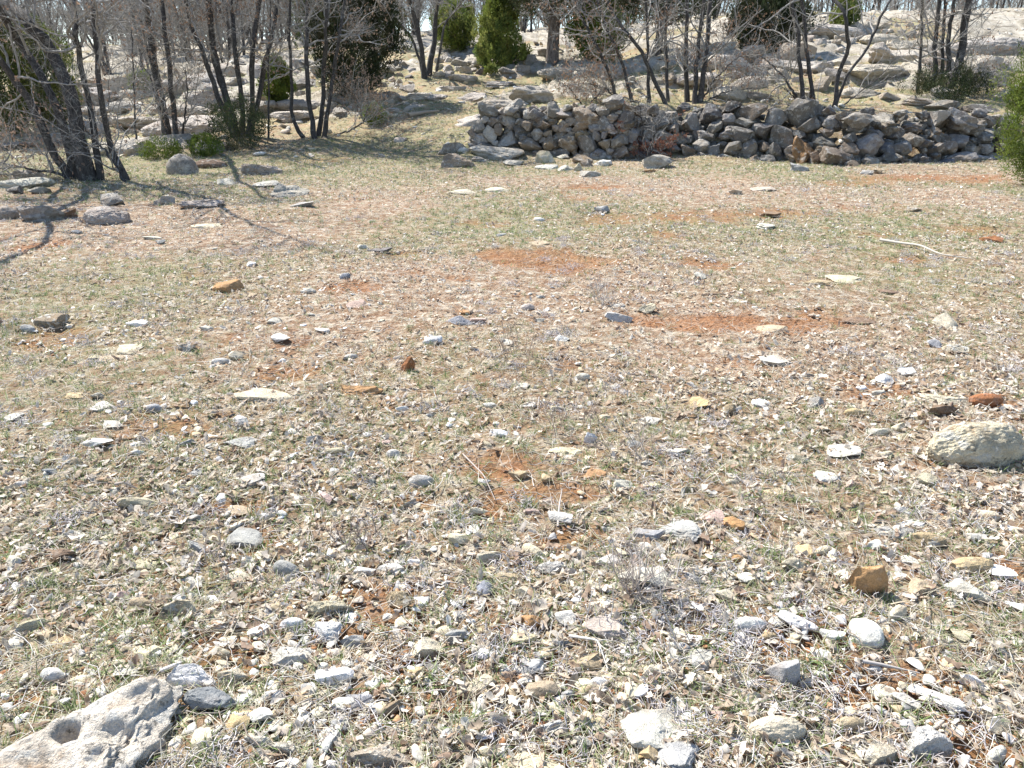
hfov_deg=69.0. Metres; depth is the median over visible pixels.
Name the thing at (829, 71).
rock
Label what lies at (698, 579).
stone
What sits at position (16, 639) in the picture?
stone
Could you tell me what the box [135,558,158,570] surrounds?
stone
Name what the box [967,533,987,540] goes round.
stone
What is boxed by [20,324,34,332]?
stone
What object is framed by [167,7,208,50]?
woodland tree
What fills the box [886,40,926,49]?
rock
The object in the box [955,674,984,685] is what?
stone
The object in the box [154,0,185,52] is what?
woodland tree
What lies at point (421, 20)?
woodland tree
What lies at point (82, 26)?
woodland tree
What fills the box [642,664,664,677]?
stone
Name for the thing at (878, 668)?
stone
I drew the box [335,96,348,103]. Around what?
rock
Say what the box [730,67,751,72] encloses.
rock
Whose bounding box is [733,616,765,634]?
stone
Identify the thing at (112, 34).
woodland tree
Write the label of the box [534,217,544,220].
stone
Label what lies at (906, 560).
stone
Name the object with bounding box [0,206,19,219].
rock
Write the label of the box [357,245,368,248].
stone
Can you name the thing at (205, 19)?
woodland tree
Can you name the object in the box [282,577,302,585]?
stone
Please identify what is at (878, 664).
twig
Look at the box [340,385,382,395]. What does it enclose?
stone
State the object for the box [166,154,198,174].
rock
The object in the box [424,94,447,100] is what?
rock
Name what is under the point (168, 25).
woodland tree
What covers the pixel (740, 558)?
stone
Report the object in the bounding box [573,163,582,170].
rock
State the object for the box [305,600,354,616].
stone
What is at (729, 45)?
rock
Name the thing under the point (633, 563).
dry plant
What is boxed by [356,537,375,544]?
stone
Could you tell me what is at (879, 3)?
woodland tree
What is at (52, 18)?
woodland tree
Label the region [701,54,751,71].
rock
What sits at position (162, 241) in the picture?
stone
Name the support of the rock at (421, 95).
on the ground at (520, 257)
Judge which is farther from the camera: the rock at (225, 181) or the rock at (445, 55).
the rock at (445, 55)
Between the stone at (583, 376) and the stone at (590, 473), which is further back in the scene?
the stone at (583, 376)
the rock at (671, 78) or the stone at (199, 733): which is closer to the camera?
the stone at (199, 733)
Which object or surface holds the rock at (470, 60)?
on the ground at (520, 257)
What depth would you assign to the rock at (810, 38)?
29.58 m
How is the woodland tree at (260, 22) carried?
on the ground at (520, 257)
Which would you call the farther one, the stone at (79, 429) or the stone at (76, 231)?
the stone at (76, 231)
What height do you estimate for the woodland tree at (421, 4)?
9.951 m
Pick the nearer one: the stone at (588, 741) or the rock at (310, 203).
the stone at (588, 741)
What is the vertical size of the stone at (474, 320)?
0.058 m
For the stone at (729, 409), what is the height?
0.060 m
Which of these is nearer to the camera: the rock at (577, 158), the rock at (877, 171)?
the rock at (877, 171)
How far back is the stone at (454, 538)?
2.68 m
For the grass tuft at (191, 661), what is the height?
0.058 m
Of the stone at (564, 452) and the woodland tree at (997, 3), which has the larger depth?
the woodland tree at (997, 3)
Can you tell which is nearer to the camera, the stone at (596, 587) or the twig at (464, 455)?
the stone at (596, 587)
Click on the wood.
(538, 21)
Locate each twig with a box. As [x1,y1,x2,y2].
[114,481,136,488]
[160,661,181,672]
[462,453,494,501]
[557,488,563,526]
[569,634,614,667]
[701,293,742,298]
[862,659,919,673]
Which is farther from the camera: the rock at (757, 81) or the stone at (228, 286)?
the rock at (757, 81)
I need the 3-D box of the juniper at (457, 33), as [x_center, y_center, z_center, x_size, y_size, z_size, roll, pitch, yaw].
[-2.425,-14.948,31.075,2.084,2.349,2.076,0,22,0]
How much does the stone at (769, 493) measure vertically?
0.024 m
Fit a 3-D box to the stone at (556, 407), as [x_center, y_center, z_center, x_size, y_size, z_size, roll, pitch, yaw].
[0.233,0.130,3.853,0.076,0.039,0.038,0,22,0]
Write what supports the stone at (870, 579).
on the ground at (520, 257)
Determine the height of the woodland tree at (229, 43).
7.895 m
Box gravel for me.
[0,163,1023,767]
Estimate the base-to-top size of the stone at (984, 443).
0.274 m
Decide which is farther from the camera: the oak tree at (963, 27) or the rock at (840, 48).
the rock at (840, 48)
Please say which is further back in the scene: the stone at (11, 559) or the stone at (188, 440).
the stone at (188, 440)
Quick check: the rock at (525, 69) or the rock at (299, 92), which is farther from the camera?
the rock at (525, 69)
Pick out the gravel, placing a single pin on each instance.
(602, 717)
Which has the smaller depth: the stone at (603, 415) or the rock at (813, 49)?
the stone at (603, 415)
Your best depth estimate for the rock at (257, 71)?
26.62 m
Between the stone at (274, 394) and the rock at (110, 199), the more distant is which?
the rock at (110, 199)
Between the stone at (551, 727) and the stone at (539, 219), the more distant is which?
the stone at (539, 219)
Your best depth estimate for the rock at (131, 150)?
16.82 m
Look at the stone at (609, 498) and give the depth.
2.99 m
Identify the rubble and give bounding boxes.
[3,7,1023,159]
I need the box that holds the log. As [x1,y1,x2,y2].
[407,110,439,116]
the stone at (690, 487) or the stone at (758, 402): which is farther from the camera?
the stone at (758, 402)
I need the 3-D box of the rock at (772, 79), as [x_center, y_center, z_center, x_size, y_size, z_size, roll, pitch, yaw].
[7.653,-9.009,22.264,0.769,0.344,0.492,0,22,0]
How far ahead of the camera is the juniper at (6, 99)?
19.50 m
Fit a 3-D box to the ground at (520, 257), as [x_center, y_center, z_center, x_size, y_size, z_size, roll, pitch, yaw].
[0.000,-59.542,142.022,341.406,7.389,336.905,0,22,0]
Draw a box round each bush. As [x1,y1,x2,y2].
[135,134,183,159]
[184,132,224,156]
[202,93,274,151]
[362,101,388,124]
[483,62,497,74]
[545,65,629,103]
[611,92,688,157]
[895,57,1000,101]
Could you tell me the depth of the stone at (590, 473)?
3.15 m
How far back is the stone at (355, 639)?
2.22 m
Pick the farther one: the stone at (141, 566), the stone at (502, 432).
the stone at (502, 432)
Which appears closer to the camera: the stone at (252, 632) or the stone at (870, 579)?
the stone at (252, 632)
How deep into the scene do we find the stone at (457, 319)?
5.15 m
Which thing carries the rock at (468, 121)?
on the ground at (520, 257)
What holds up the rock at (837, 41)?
on the ground at (520, 257)
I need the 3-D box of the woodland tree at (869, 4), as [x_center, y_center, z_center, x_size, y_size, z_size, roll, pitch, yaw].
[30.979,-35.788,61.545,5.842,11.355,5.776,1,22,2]
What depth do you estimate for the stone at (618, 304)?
5.63 m
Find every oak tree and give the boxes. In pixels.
[0,0,188,181]
[63,0,266,137]
[112,0,352,137]
[244,0,434,141]
[385,0,489,78]
[526,0,742,106]
[645,0,820,103]
[721,0,869,107]
[747,0,928,108]
[860,0,1023,96]
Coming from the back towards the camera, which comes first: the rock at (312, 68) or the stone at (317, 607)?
the rock at (312, 68)
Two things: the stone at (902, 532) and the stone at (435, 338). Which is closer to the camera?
the stone at (902, 532)
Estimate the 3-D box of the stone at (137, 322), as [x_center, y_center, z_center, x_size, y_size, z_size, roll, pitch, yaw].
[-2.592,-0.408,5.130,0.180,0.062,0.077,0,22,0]
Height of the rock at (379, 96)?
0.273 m
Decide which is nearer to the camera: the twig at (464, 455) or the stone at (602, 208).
the twig at (464, 455)
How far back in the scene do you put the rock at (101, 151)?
16.84 m
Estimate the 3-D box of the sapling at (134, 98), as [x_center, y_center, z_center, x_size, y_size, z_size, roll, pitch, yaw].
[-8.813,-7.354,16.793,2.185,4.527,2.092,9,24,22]
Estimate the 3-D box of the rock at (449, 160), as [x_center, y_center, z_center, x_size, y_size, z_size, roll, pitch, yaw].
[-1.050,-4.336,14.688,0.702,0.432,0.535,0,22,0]
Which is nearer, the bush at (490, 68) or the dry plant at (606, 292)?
the dry plant at (606, 292)
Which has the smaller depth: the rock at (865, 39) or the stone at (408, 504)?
the stone at (408, 504)
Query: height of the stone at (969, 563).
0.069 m
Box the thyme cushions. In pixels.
[0,186,1023,767]
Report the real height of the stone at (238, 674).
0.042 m
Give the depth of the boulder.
1.81 m
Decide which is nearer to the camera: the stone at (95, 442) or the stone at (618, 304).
the stone at (95, 442)
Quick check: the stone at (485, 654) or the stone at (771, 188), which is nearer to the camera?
the stone at (485, 654)
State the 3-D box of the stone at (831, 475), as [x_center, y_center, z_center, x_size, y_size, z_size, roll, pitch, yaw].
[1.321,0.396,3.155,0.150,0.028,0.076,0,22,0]
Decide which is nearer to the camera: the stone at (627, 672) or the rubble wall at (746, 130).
the stone at (627, 672)
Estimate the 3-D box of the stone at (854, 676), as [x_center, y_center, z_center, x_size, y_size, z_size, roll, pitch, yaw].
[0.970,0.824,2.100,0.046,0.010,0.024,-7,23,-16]
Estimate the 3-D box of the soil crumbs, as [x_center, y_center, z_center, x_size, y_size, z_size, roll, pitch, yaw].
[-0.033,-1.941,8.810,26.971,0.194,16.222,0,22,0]
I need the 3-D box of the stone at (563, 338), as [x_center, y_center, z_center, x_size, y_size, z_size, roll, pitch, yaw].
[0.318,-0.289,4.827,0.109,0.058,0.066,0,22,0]
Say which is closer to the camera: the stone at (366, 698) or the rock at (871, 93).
the stone at (366, 698)
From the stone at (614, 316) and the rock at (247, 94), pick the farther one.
the rock at (247, 94)
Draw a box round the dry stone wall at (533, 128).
[467,94,633,158]
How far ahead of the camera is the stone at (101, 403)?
3.79 m
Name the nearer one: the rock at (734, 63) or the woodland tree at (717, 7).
the rock at (734, 63)
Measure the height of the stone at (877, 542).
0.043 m
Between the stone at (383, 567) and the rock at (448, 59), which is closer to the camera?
the stone at (383, 567)
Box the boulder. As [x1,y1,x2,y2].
[0,676,183,767]
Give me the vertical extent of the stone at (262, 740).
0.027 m
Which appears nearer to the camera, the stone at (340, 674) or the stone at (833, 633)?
the stone at (340, 674)
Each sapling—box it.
[85,0,179,142]
[242,0,303,138]
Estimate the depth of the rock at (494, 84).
24.36 m
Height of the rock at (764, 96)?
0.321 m
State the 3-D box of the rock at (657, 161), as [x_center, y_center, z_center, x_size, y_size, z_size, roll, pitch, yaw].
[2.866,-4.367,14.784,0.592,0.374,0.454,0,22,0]
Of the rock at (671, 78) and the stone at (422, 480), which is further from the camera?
the rock at (671, 78)
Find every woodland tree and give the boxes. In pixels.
[8,0,66,46]
[11,0,71,53]
[19,2,65,33]
[28,1,66,40]
[37,0,139,75]
[38,1,79,40]
[48,0,88,48]
[61,0,118,44]
[79,0,154,56]
[90,4,130,48]
[99,4,117,43]
[105,0,171,69]
[110,0,171,55]
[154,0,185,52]
[156,7,179,50]
[160,0,220,61]
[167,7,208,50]
[174,0,267,62]
[192,0,229,51]
[203,0,269,54]
[234,0,263,45]
[241,0,292,44]
[250,1,295,42]
[266,1,300,37]
[280,1,302,36]
[397,4,431,30]
[398,0,429,34]
[400,1,427,32]
[417,0,448,34]
[454,0,485,23]
[475,0,484,18]
[514,6,528,31]
[515,0,537,32]
[519,3,537,28]
[538,1,583,23]
[626,5,650,24]
[711,0,722,19]
[712,0,732,12]
[809,0,834,11]
[812,0,829,11]
[862,0,884,11]
[874,0,897,10]
[886,0,906,10]
[907,0,934,10]
[942,0,975,10]
[977,0,1014,8]
[983,0,1005,7]
[993,0,1023,8]
[996,0,1023,7]
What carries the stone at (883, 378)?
on the ground at (520, 257)
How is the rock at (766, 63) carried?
on the ground at (520, 257)
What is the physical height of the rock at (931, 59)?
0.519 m
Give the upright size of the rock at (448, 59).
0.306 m
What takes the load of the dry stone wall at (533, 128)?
on the ground at (520, 257)
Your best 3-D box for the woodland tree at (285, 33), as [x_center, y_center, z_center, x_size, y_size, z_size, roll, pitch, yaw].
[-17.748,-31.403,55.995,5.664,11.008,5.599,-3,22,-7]
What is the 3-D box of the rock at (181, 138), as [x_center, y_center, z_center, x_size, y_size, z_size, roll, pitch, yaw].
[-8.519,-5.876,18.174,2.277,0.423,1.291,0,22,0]
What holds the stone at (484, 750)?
on the ground at (520, 257)
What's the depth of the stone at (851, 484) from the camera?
3.08 m
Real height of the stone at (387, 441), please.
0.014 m
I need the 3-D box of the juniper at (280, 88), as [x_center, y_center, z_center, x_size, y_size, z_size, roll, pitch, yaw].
[-6.760,-8.704,21.326,1.106,1.509,1.118,0,22,0]
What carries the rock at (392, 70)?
on the ground at (520, 257)
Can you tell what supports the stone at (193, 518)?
on the ground at (520, 257)
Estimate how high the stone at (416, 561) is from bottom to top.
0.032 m
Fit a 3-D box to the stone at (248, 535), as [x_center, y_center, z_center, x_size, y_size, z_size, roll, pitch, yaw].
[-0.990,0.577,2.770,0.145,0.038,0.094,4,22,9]
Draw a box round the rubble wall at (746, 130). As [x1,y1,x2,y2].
[620,98,1020,166]
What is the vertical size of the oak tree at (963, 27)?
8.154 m
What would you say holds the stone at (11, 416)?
on the ground at (520, 257)
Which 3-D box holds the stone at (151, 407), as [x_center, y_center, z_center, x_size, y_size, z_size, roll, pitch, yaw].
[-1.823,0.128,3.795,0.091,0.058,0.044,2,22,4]
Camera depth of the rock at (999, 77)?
21.93 m
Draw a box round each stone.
[0,517,13,522]
[3,412,23,421]
[4,635,23,648]
[6,555,21,568]
[13,481,27,486]
[15,617,48,635]
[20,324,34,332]
[25,572,43,582]
[33,313,69,329]
[40,667,64,683]
[41,469,56,473]
[45,548,76,558]
[49,635,72,647]
[62,457,83,470]
[65,391,83,398]
[71,230,81,233]
[72,426,98,432]
[73,562,83,568]
[76,513,96,525]
[80,438,112,447]
[88,355,99,358]
[90,401,109,411]
[91,392,103,397]
[98,355,124,362]
[103,420,122,427]
[113,590,130,600]
[114,610,123,618]
[114,636,133,643]
[114,665,139,675]
[116,344,143,354]
[116,497,157,508]
[125,320,148,326]
[129,597,152,608]
[130,450,144,454]
[132,645,167,658]
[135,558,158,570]
[142,236,162,238]
[145,404,162,412]
[155,239,165,243]
[157,599,195,618]
[165,663,217,689]
[177,343,196,351]
[178,716,194,721]
[179,439,194,444]
[181,686,235,710]
[185,514,200,521]
[186,468,202,475]
[186,576,203,583]
[188,541,202,552]
[190,223,222,228]
[190,727,213,751]
[199,325,213,330]
[210,358,228,363]
[212,279,243,292]
[215,660,229,665]
[216,647,229,659]
[217,668,247,685]
[225,437,253,448]
[225,505,250,515]
[225,570,249,582]
[225,710,251,735]
[226,527,263,547]
[228,351,242,359]
[233,415,249,426]
[234,388,292,400]
[237,690,255,702]
[239,473,264,486]
[244,733,270,747]
[246,292,256,296]
[247,262,255,266]
[247,623,271,637]
[250,707,272,722]
[262,690,284,699]
[267,317,281,323]
[268,742,290,753]
[271,333,289,341]
[272,646,313,666]
[273,560,299,575]
[277,510,286,516]
[279,617,305,631]
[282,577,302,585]
[292,692,312,703]
[301,288,315,292]
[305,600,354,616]
[306,435,322,441]
[313,688,328,697]
[314,621,341,644]
[314,667,353,684]
[315,328,329,333]
[317,722,343,754]
[320,492,331,505]
[326,447,344,453]
[332,697,353,710]
[339,273,350,278]
[339,635,363,647]
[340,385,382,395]
[343,353,357,359]
[346,299,365,307]
[346,694,374,709]
[350,744,410,767]
[353,566,377,574]
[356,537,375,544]
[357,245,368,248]
[365,479,375,484]
[367,247,391,252]
[377,563,404,573]
[379,439,390,443]
[381,699,402,715]
[386,449,400,457]
[386,591,413,608]
[395,406,407,410]
[398,498,417,512]
[401,357,414,371]
[407,559,424,566]
[407,667,425,678]
[408,475,434,486]
[409,637,446,660]
[422,519,441,525]
[423,335,442,343]
[444,629,467,644]
[446,189,474,194]
[447,315,473,324]
[448,533,468,544]
[459,309,469,313]
[459,673,496,698]
[469,507,487,514]
[470,318,486,323]
[473,648,491,659]
[475,730,496,740]
[476,551,501,564]
[477,580,492,597]
[478,746,495,758]
[479,478,490,483]
[481,402,496,407]
[481,441,491,446]
[485,187,508,191]
[489,429,507,436]
[495,572,522,582]
[502,734,519,743]
[502,751,558,767]
[503,339,513,345]
[508,470,530,479]
[509,628,537,642]
[514,586,529,598]
[517,677,531,685]
[518,615,548,627]
[519,383,529,388]
[519,402,535,407]
[519,658,546,674]
[520,303,534,309]
[521,543,544,556]
[523,508,539,514]
[526,680,559,700]
[532,240,549,245]
[532,598,541,606]
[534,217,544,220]
[536,318,544,321]
[536,561,566,572]
[540,720,563,735]
[541,473,550,482]
[548,447,581,455]
[548,511,572,523]
[550,406,563,410]
[552,640,572,649]
[554,335,568,341]
[555,610,576,628]
[563,653,603,670]
[572,736,591,748]
[574,586,588,592]
[576,373,589,379]
[577,711,604,730]
[584,432,596,442]
[584,468,605,479]
[584,615,626,639]
[590,677,608,687]
[592,584,608,592]
[594,205,609,212]
[595,554,623,565]
[597,506,608,512]
[599,414,610,418]
[600,496,612,501]
[604,312,632,322]
[613,479,631,489]
[613,567,681,586]
[614,303,624,307]
[620,709,682,748]
[623,671,642,681]
[627,440,640,447]
[633,528,665,540]
[637,303,655,313]
[638,745,657,761]
[639,416,659,424]
[640,460,652,465]
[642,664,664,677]
[646,482,661,488]
[655,741,700,767]
[659,519,701,542]
[666,448,689,453]
[672,554,693,564]
[679,485,696,493]
[686,648,712,669]
[689,396,708,407]
[689,575,703,583]
[694,272,705,278]
[702,509,724,525]
[708,706,724,715]
[713,589,738,601]
[723,403,737,415]
[723,516,744,529]
[726,479,737,483]
[728,189,742,193]
[731,555,742,562]
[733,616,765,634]
[737,572,754,582]
[737,691,762,701]
[745,715,805,744]
[750,186,776,190]
[751,399,769,407]
[756,223,774,228]
[756,324,787,333]
[759,211,780,216]
[759,355,791,365]
[760,632,777,643]
[763,489,786,496]
[764,659,800,687]
[768,617,782,627]
[775,611,818,631]
[780,557,806,571]
[783,638,801,643]
[785,454,804,462]
[795,544,813,557]
[804,279,830,284]
[806,396,823,407]
[813,470,840,481]
[816,545,830,553]
[819,629,845,640]
[825,274,863,283]
[826,444,860,456]
[835,716,865,731]
[841,317,876,324]
[841,479,854,489]
[844,408,862,416]
[846,565,888,594]
[849,618,883,648]
[850,672,862,679]
[864,428,890,434]
[864,741,896,767]
[867,539,887,549]
[867,665,882,672]
[867,684,894,698]
[871,390,885,395]
[874,373,893,384]
[874,526,912,537]
[877,288,898,293]
[880,451,892,456]
[888,604,906,620]
[891,422,906,431]
[891,692,921,708]
[893,506,907,513]
[897,367,916,375]
[900,519,924,527]
[901,555,918,564]
[903,206,920,211]
[903,726,952,759]
[908,578,933,594]
[912,532,946,547]
[912,688,966,711]
[916,472,939,485]
[920,393,968,404]
[925,421,1023,467]
[927,339,941,347]
[928,405,958,414]
[930,645,944,655]
[931,313,958,329]
[931,355,947,360]
[941,344,968,353]
[944,578,996,605]
[947,557,993,574]
[950,628,972,641]
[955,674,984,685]
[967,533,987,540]
[968,393,1003,407]
[975,510,1000,521]
[977,236,1003,242]
[984,659,1009,671]
[986,717,1010,733]
[987,745,1006,764]
[988,564,1017,578]
[997,680,1015,688]
[1003,601,1023,611]
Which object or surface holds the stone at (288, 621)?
on the ground at (520, 257)
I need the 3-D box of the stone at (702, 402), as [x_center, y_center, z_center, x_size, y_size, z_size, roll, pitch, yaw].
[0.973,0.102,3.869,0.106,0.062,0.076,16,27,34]
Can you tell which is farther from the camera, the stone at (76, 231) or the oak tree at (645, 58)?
the oak tree at (645, 58)
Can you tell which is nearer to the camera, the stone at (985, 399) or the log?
the stone at (985, 399)
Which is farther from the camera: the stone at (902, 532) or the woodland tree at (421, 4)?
the woodland tree at (421, 4)
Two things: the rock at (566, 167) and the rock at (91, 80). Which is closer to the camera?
the rock at (566, 167)
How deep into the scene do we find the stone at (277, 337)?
4.79 m
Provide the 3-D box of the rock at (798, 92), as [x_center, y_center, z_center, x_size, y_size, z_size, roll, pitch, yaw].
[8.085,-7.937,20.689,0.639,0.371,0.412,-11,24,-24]
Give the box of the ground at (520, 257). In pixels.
[0,7,1023,767]
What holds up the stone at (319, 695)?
on the ground at (520, 257)
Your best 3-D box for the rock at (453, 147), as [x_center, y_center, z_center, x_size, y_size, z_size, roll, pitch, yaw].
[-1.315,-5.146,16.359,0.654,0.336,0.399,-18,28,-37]
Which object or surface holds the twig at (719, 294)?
on the ground at (520, 257)
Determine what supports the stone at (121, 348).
on the ground at (520, 257)
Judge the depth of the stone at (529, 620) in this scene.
2.29 m
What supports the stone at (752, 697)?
on the ground at (520, 257)
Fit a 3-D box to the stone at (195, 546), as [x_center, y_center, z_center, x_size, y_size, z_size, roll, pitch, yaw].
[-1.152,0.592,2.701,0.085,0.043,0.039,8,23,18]
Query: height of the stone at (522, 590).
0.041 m
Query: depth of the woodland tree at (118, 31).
48.27 m
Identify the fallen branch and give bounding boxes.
[879,238,967,258]
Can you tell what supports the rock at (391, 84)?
on the ground at (520, 257)
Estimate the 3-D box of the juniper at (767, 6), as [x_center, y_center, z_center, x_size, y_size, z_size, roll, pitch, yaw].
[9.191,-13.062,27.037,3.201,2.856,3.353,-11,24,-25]
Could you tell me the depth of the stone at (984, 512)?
2.86 m
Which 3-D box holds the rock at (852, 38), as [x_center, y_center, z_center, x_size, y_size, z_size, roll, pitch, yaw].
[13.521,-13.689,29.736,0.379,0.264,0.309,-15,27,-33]
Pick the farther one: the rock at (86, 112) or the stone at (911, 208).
the rock at (86, 112)
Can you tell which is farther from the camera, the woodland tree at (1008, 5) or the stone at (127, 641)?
the woodland tree at (1008, 5)
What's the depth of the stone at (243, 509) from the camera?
2.93 m
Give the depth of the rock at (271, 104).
21.19 m
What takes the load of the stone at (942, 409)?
on the ground at (520, 257)
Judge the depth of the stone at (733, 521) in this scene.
2.77 m
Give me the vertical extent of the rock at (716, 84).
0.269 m
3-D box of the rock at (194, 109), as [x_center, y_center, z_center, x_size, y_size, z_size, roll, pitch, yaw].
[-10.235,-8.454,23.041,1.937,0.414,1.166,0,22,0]
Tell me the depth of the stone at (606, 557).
2.59 m
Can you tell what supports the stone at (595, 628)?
on the ground at (520, 257)
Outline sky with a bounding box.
[15,0,1016,43]
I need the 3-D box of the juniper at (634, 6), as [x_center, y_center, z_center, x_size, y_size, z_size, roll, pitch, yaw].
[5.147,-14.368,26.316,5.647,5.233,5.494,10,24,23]
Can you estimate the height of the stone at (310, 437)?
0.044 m
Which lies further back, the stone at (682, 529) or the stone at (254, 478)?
the stone at (254, 478)
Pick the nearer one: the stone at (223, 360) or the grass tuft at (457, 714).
the grass tuft at (457, 714)
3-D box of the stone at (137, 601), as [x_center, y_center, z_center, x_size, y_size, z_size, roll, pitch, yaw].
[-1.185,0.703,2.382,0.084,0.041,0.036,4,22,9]
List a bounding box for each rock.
[0,142,40,148]
[0,177,54,187]
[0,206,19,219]
[5,186,23,193]
[12,170,46,177]
[16,205,50,221]
[25,137,62,144]
[27,187,51,193]
[41,205,66,219]
[63,207,77,218]
[67,121,104,132]
[75,75,103,86]
[78,87,121,102]
[81,106,110,114]
[82,206,130,224]
[89,141,115,155]
[92,77,127,91]
[98,101,138,113]
[100,193,123,205]
[110,116,159,129]
[115,139,149,155]
[116,134,205,148]
[119,89,151,99]
[140,115,227,135]
[149,103,212,116]
[153,196,174,204]
[162,79,186,93]
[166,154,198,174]
[177,199,224,208]
[183,90,223,106]
[185,73,225,90]
[194,141,238,151]
[196,159,227,167]
[211,62,245,77]
[216,178,234,184]
[225,77,243,84]
[231,59,245,64]
[240,164,282,174]
[243,91,249,96]
[245,100,276,111]
[246,63,261,77]
[252,180,278,186]
[255,91,289,100]
[269,183,309,197]
[270,110,309,122]
[276,99,320,110]
[286,59,298,67]
[290,201,313,206]
[293,78,315,88]
[295,90,304,95]
[309,62,319,73]
[326,89,337,98]
[330,102,337,107]
[332,107,345,114]
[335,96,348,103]
[365,92,388,98]
[386,65,396,72]
[387,108,399,112]
[388,82,399,87]
[392,59,399,65]
[399,83,414,92]
[405,92,430,99]
[407,104,425,108]
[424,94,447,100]
[432,71,444,77]
[436,86,466,91]
[438,142,465,153]
[440,52,451,60]
[440,153,475,167]
[443,65,453,71]
[444,57,453,61]
[444,71,454,76]
[448,74,477,81]
[450,58,467,65]
[454,114,479,126]
[457,92,486,102]
[459,66,472,72]
[467,58,475,64]
[468,145,524,160]
[471,156,486,161]
[475,67,483,73]
[477,99,526,109]
[484,81,514,87]
[499,67,514,73]
[503,160,523,165]
[509,85,553,102]
[515,65,530,73]
[525,54,536,65]
[534,150,555,162]
[534,164,557,169]
[537,49,545,56]
[537,67,576,79]
[556,154,568,158]
[557,165,573,170]
[572,155,592,162]
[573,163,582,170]
[579,171,600,176]
[580,159,592,166]
[587,64,597,74]
[589,149,606,159]
[594,159,611,165]
[597,69,615,77]
[642,155,671,168]
[642,169,655,172]
[653,61,670,70]
[662,73,675,85]
[675,72,721,85]
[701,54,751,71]
[707,80,721,87]
[709,41,737,52]
[714,85,746,100]
[726,70,745,78]
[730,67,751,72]
[730,76,768,88]
[742,44,763,62]
[747,92,772,99]
[760,57,773,68]
[765,76,780,83]
[770,60,833,73]
[772,69,791,78]
[776,43,816,60]
[790,163,808,170]
[791,77,798,81]
[795,91,809,98]
[801,24,866,37]
[802,35,813,41]
[809,76,832,90]
[814,38,826,45]
[824,68,849,81]
[832,39,841,44]
[832,58,851,65]
[833,64,909,80]
[835,46,845,52]
[839,34,850,41]
[841,87,862,97]
[850,37,856,42]
[851,89,880,98]
[859,33,898,43]
[860,170,873,174]
[868,42,893,62]
[873,169,882,173]
[877,92,900,100]
[882,23,889,28]
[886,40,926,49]
[891,50,918,61]
[902,96,933,105]
[922,56,954,68]
[922,100,960,109]
[928,37,1023,57]
[930,86,959,97]
[959,104,1000,112]
[976,56,1003,69]
[989,71,1007,85]
[993,88,1009,96]
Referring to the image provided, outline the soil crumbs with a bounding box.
[0,156,1023,767]
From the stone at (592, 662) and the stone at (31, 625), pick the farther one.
the stone at (31, 625)
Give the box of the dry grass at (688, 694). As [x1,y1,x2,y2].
[0,54,1023,767]
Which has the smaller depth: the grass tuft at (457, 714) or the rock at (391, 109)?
the grass tuft at (457, 714)
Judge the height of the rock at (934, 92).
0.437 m
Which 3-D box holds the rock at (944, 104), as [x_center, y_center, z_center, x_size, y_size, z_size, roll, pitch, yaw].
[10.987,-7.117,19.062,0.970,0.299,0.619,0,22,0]
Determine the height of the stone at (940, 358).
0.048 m
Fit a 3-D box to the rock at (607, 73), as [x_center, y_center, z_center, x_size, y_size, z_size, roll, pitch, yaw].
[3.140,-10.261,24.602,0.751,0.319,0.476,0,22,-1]
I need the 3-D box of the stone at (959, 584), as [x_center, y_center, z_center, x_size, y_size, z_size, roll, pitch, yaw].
[1.483,0.679,2.416,0.157,0.074,0.067,11,25,26]
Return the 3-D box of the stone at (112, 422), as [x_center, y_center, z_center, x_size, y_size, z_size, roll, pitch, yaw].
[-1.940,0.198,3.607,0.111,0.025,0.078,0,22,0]
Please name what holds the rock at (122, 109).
on the ground at (520, 257)
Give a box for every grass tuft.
[0,713,30,747]
[12,559,94,593]
[124,641,213,679]
[167,641,214,686]
[198,429,254,445]
[269,613,321,659]
[381,702,436,765]
[397,652,477,714]
[422,687,519,743]
[463,557,509,602]
[476,563,516,597]
[495,507,531,526]
[502,493,548,508]
[542,696,620,760]
[688,672,773,737]
[752,538,806,564]
[815,622,867,666]
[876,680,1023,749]
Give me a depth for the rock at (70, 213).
9.26 m
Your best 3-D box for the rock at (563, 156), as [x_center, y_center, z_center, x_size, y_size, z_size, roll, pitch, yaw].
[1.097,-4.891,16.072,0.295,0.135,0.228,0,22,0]
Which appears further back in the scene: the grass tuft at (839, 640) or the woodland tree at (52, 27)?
the woodland tree at (52, 27)
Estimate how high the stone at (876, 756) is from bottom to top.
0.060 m
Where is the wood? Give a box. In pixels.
[15,0,1023,44]
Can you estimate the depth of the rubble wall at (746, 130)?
16.10 m
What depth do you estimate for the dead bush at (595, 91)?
19.92 m
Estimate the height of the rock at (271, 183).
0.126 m
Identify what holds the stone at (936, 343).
on the ground at (520, 257)
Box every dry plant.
[204,510,231,566]
[324,510,377,552]
[459,309,554,361]
[523,367,616,438]
[576,537,723,648]
[587,271,625,306]
[590,407,686,463]
[594,518,693,610]
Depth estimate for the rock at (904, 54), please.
25.68 m
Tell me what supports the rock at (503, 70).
on the ground at (520, 257)
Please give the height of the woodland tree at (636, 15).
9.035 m
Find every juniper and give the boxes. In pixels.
[0,19,35,135]
[1,14,84,127]
[127,68,150,90]
[255,53,297,101]
[288,0,412,101]
[428,0,477,52]
[471,0,534,67]
[504,0,623,65]
[563,0,633,62]
[602,0,726,55]
[721,0,822,52]
[827,0,863,24]
[987,37,1023,184]
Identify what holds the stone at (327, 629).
on the ground at (520, 257)
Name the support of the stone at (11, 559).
on the ground at (520, 257)
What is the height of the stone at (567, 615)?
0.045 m
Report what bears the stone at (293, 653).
on the ground at (520, 257)

